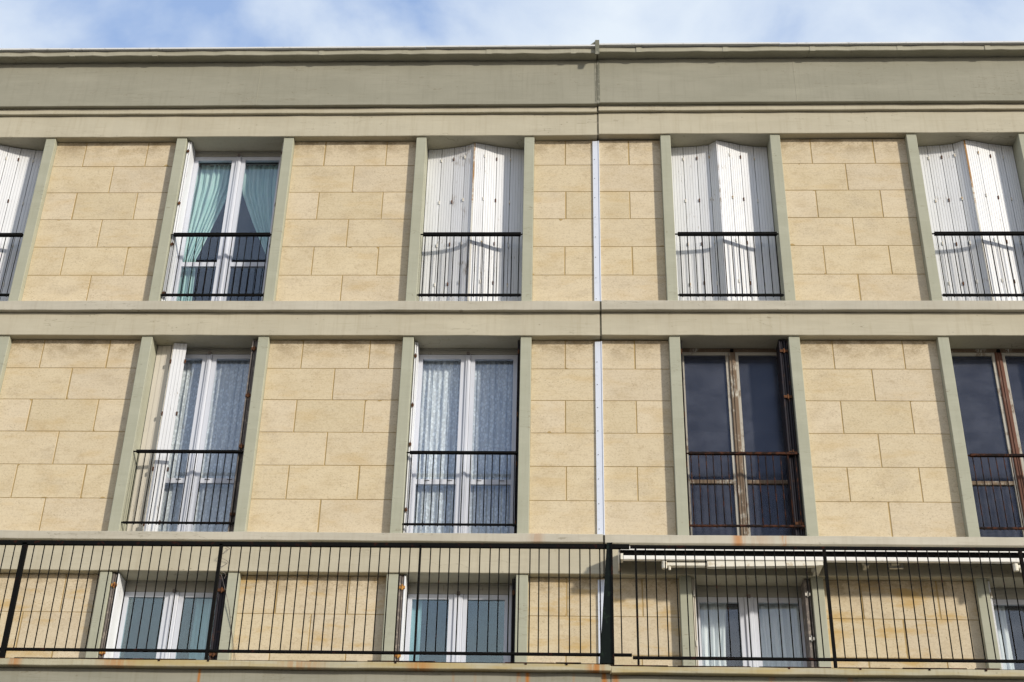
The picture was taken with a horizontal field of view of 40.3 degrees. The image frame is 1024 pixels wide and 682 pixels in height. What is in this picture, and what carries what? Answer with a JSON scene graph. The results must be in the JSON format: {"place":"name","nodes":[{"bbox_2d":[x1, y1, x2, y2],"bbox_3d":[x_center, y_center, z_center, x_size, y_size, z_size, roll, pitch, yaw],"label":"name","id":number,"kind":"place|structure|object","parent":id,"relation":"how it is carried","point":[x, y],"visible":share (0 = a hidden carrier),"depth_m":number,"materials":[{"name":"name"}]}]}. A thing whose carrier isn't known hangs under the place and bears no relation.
{"place":"outdoors","nodes":[
{"label":"outdoors","id":0,"kind":"place"},
{"bbox_2d":[0,0,1023,47],"label":"sky","id":1,"kind":"structure","parent":0,"point":[23,23],"materials":[{"name":"blue"}]},
{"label":"pavement","id":2,"kind":"structure","parent":0,"visible":0},
{"bbox_2d":[0,40,1023,681],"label":"apartment building","id":3,"kind":"structure","parent":2,"relation":"on","point":[868,372],"depth_m":16.49,"materials":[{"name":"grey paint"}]},
{"bbox_2d":[0,233,23,296],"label":"window railing","id":4,"kind":"object","parent":3,"relation":"attached to","point":[13,235],"depth_m":17.21,"materials":[{"name":"black metal"}]},
{"bbox_2d":[113,581,218,658],"bbox_3d":[-3.680,3.444,14.771,1.258,1.879,0.100,0,-30,2],"label":"window","id":5,"kind":"structure","parent":3,"relation":"in","point":[131,585],"depth_m":15.14,"materials":[{"name":"white plastic"}]},
{"bbox_2d":[142,360,201,530],"bbox_3d":[-3.936,1.255,16.172,0.619,2.420,0.039,0,-30,2],"label":"lace curtain","id":6,"kind":"object","parent":3,"relation":"hanging from","point":[181,438],"visible":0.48,"depth_m":16.25,"materials":[{"name":"white fabric"}]},
{"bbox_2d":[121,449,243,524],"bbox_3d":[-3.651,1.621,15.500,1.266,0.901,0.038,0,-30,2],"label":"window railing","id":7,"kind":"object","parent":3,"relation":"attached to","point":[210,452],"depth_m":15.51,"materials":[{"name":"black metal"}]},
{"bbox_2d":[150,348,250,531],"bbox_3d":[-3.629,1.181,16.090,1.258,2.504,0.100,0,-30,2],"label":"window","id":8,"kind":"structure","parent":3,"relation":"in","point":[209,357],"depth_m":16.21,"materials":[{"name":"white wood"}]},
{"bbox_2d":[188,599,216,659],"bbox_3d":[-3.313,3.540,14.863,0.340,1.720,0.051,0,-30,2],"label":"curtain","id":9,"kind":"object","parent":3,"relation":"hanging from","point":[204,625],"visible":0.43,"depth_m":15.12,"materials":[{"name":"fabric"}]},
{"bbox_2d":[177,164,231,300],"bbox_3d":[-3.912,-1.273,17.682,0.555,2.410,0.060,0,-30,2],"label":"curtain","id":10,"kind":"object","parent":3,"relation":"hanging from","point":[211,191],"visible":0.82,"depth_m":17.94,"materials":[{"name":"teal fabric"}]},
{"bbox_2d":[160,232,271,296],"bbox_3d":[-3.594,-0.931,16.987,1.266,0.925,0.038,0,-30,2],"label":"window railing","id":11,"kind":"object","parent":3,"relation":"attached to","point":[239,235],"depth_m":17.01,"materials":[{"name":"black metal"}]},
{"bbox_2d":[193,360,249,531],"bbox_3d":[-3.317,1.256,16.150,0.619,2.420,0.040,0,-30,2],"label":"lace curtain","id":12,"kind":"object","parent":3,"relation":"hanging from","point":[227,408],"visible":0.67,"depth_m":16.23,"materials":[{"name":"white fabric"}]},
{"bbox_2d":[171,151,281,300],"bbox_3d":[-3.572,-1.369,17.576,1.258,2.521,0.100,0,-30,2],"label":"window","id":13,"kind":"structure","parent":3,"relation":"in","point":[238,159],"depth_m":17.73,"materials":[{"name":"white wood"}]},
{"bbox_2d":[220,547,234,657],"bbox_3d":[-2.998,2.793,14.744,0.321,1.303,0.057,15,-33,-22],"label":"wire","id":14,"kind":"object","parent":3,"relation":"attached to","point":[228,603],"visible":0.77,"depth_m":14.75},
{"bbox_2d":[242,164,278,256],"bbox_3d":[-3.255,-1.271,17.661,0.640,2.410,0.055,0,-30,2],"label":"curtain","id":15,"kind":"object","parent":3,"relation":"hanging from","point":[259,187],"visible":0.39,"depth_m":18.03,"materials":[{"name":"teal fabric"}]},
{"bbox_2d":[0,540,631,660],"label":"balcony railing","id":16,"kind":"object","parent":3,"relation":"on","point":[4,648],"visible":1,"depth_m":13.15,"materials":[{"name":"black metal"}]},
{"bbox_2d":[409,601,421,660],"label":"curtain","id":17,"kind":"object","parent":3,"relation":"hanging from","point":[413,628],"visible":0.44,"depth_m":15.01,"materials":[{"name":"teal fabric"}]},
{"bbox_2d":[413,361,460,532],"bbox_3d":[-0.846,1.259,16.059,0.616,2.420,0.037,0,-30,2],"label":"lace curtain","id":18,"kind":"object","parent":3,"relation":"hanging from","point":[439,416],"visible":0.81,"depth_m":16.15,"materials":[{"name":"white fabric"}]},
{"bbox_2d":[404,583,511,662],"bbox_3d":[-0.592,3.448,14.659,1.252,1.879,0.100,0,-30,2],"label":"window","id":19,"kind":"structure","parent":3,"relation":"in","point":[453,587],"depth_m":15.01,"materials":[{"name":"white plastic"}]},
{"bbox_2d":[402,451,517,526],"bbox_3d":[-0.563,1.625,15.388,1.260,0.901,0.038,0,-30,2],"label":"window railing","id":20,"kind":"object","parent":3,"relation":"attached to","point":[477,453],"depth_m":15.39,"materials":[{"name":"black metal"}]},
{"bbox_2d":[408,349,517,532],"bbox_3d":[-0.541,1.185,15.977,1.252,2.504,0.100,0,-30,2],"label":"window","id":21,"kind":"structure","parent":3,"relation":"in","point":[467,357],"depth_m":16.09,"materials":[{"name":"white wood"}]},
{"bbox_2d":[417,232,521,296],"bbox_3d":[-0.505,-0.927,16.875,1.260,0.925,0.038,0,-30,2],"label":"window railing","id":22,"kind":"object","parent":3,"relation":"attached to","point":[467,234],"depth_m":16.91,"materials":[{"name":"black metal"}]},
{"bbox_2d":[469,361,512,533],"bbox_3d":[-0.231,1.262,16.039,0.616,2.420,0.039,0,-30,2],"label":"lace curtain","id":23,"kind":"object","parent":3,"relation":"hanging from","point":[492,415],"visible":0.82,"depth_m":16.12,"materials":[{"name":"white fabric"}]},
{"bbox_2d":[592,141,600,300],"bbox_3d":[1.046,-1.474,17.192,0.084,2.486,0.032,0,-30,2],"label":"joint cover","id":24,"kind":"object","parent":3,"relation":"on","point":[596,228],"visible":0.98,"depth_m":17.18,"materials":[{"name":"white metal"}]},
{"bbox_2d":[595,341,604,534],"bbox_3d":[0.988,1.075,15.707,0.084,2.469,0.032,0,-30,2],"label":"joint cover","id":25,"kind":"object","parent":3,"relation":"on","point":[599,443],"visible":0.98,"depth_m":15.67,"materials":[{"name":"white metal"}]},
{"bbox_2d":[598,579,604,663],"bbox_3d":[0.937,3.338,14.388,0.084,1.844,0.032,0,-30,2],"label":"joint cover","id":26,"kind":"object","parent":3,"relation":"on","point":[602,589],"visible":0.19,"depth_m":14.70,"materials":[{"name":"white metal"}]},
{"bbox_2d":[600,542,614,665],"bbox_3d":[0.876,2.442,13.004,0.135,1.171,0.110,0,-30,2],"label":"balcony divider","id":27,"kind":"object","parent":3,"relation":"on","point":[607,646],"visible":1,"depth_m":12.89,"materials":[{"name":"black paint"}]},
{"bbox_2d":[699,603,726,665],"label":"curtain","id":28,"kind":"object","parent":3,"relation":"hanging from","point":[714,631],"visible":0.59,"depth_m":14.88,"materials":[{"name":"white fabric"}]},
{"bbox_2d":[675,232,783,296],"bbox_3d":[2.603,-0.922,16.761,1.263,0.925,0.038,0,-30,2],"label":"window railing","id":29,"kind":"object","parent":3,"relation":"attached to","point":[731,234],"depth_m":16.78,"materials":[{"name":"black metal"}]},
{"bbox_2d":[682,348,787,535],"bbox_3d":[2.568,1.186,15.866,1.255,2.512,0.100,0,-30,2],"label":"window","id":30,"kind":"structure","parent":3,"relation":"in","point":[731,356],"depth_m":15.97,"materials":[{"name":"brown wood"}]},
{"bbox_2d":[685,451,805,527],"bbox_3d":[2.546,1.626,15.276,1.263,0.901,0.038,0,-30,2],"label":"window railing","id":31,"kind":"object","parent":3,"relation":"attached to","point":[750,454],"depth_m":15.29,"materials":[{"name":"black metal"}]},
{"bbox_2d":[695,586,806,666],"bbox_3d":[2.517,3.455,14.544,1.255,1.873,0.100,0,-30,2],"label":"window","id":32,"kind":"structure","parent":3,"relation":"in","point":[701,590],"depth_m":14.92,"materials":[{"name":"white plastic"}]},
{"bbox_2d":[758,604,802,666],"bbox_3d":[2.842,3.537,14.610,0.619,1.710,0.057,0,-30,2],"label":"curtain","id":33,"kind":"object","parent":3,"relation":"hanging from","point":[775,631],"visible":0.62,"depth_m":14.86,"materials":[{"name":"white fabric"}]},
{"bbox_2d":[618,546,1023,575],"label":"awning","id":34,"kind":"object","parent":3,"relation":"attached to","point":[627,555],"visible":0.76,"depth_m":14.50,"materials":[{"name":"metal"}]},
{"bbox_2d":[630,545,1023,667],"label":"balcony railing","id":35,"kind":"object","parent":3,"relation":"on","point":[834,659],"visible":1,"depth_m":12.94,"materials":[{"name":"black metal"}]},
{"bbox_2d":[932,231,1023,296],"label":"window railing","id":36,"kind":"object","parent":3,"relation":"attached to","point":[978,233],"depth_m":16.72,"materials":[{"name":"black metal"}]},
{"bbox_2d":[950,349,1023,536],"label":"window","id":37,"kind":"structure","parent":3,"relation":"in","point":[997,356],"depth_m":15.97,"materials":[{"name":"brown wood"}]},
{"bbox_2d":[967,454,1023,530],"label":"window railing","id":38,"kind":"object","parent":3,"relation":"attached to","point":[1018,456],"depth_m":15.20,"materials":[{"name":"black metal"}]},
{"bbox_2d":[993,606,1014,669],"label":"curtain","id":39,"kind":"object","parent":3,"relation":"hanging from","point":[1006,639],"visible":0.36,"depth_m":14.76,"materials":[{"name":"white fabric"}]},
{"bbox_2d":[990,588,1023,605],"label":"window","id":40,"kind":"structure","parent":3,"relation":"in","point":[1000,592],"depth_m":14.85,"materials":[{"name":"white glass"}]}
]}

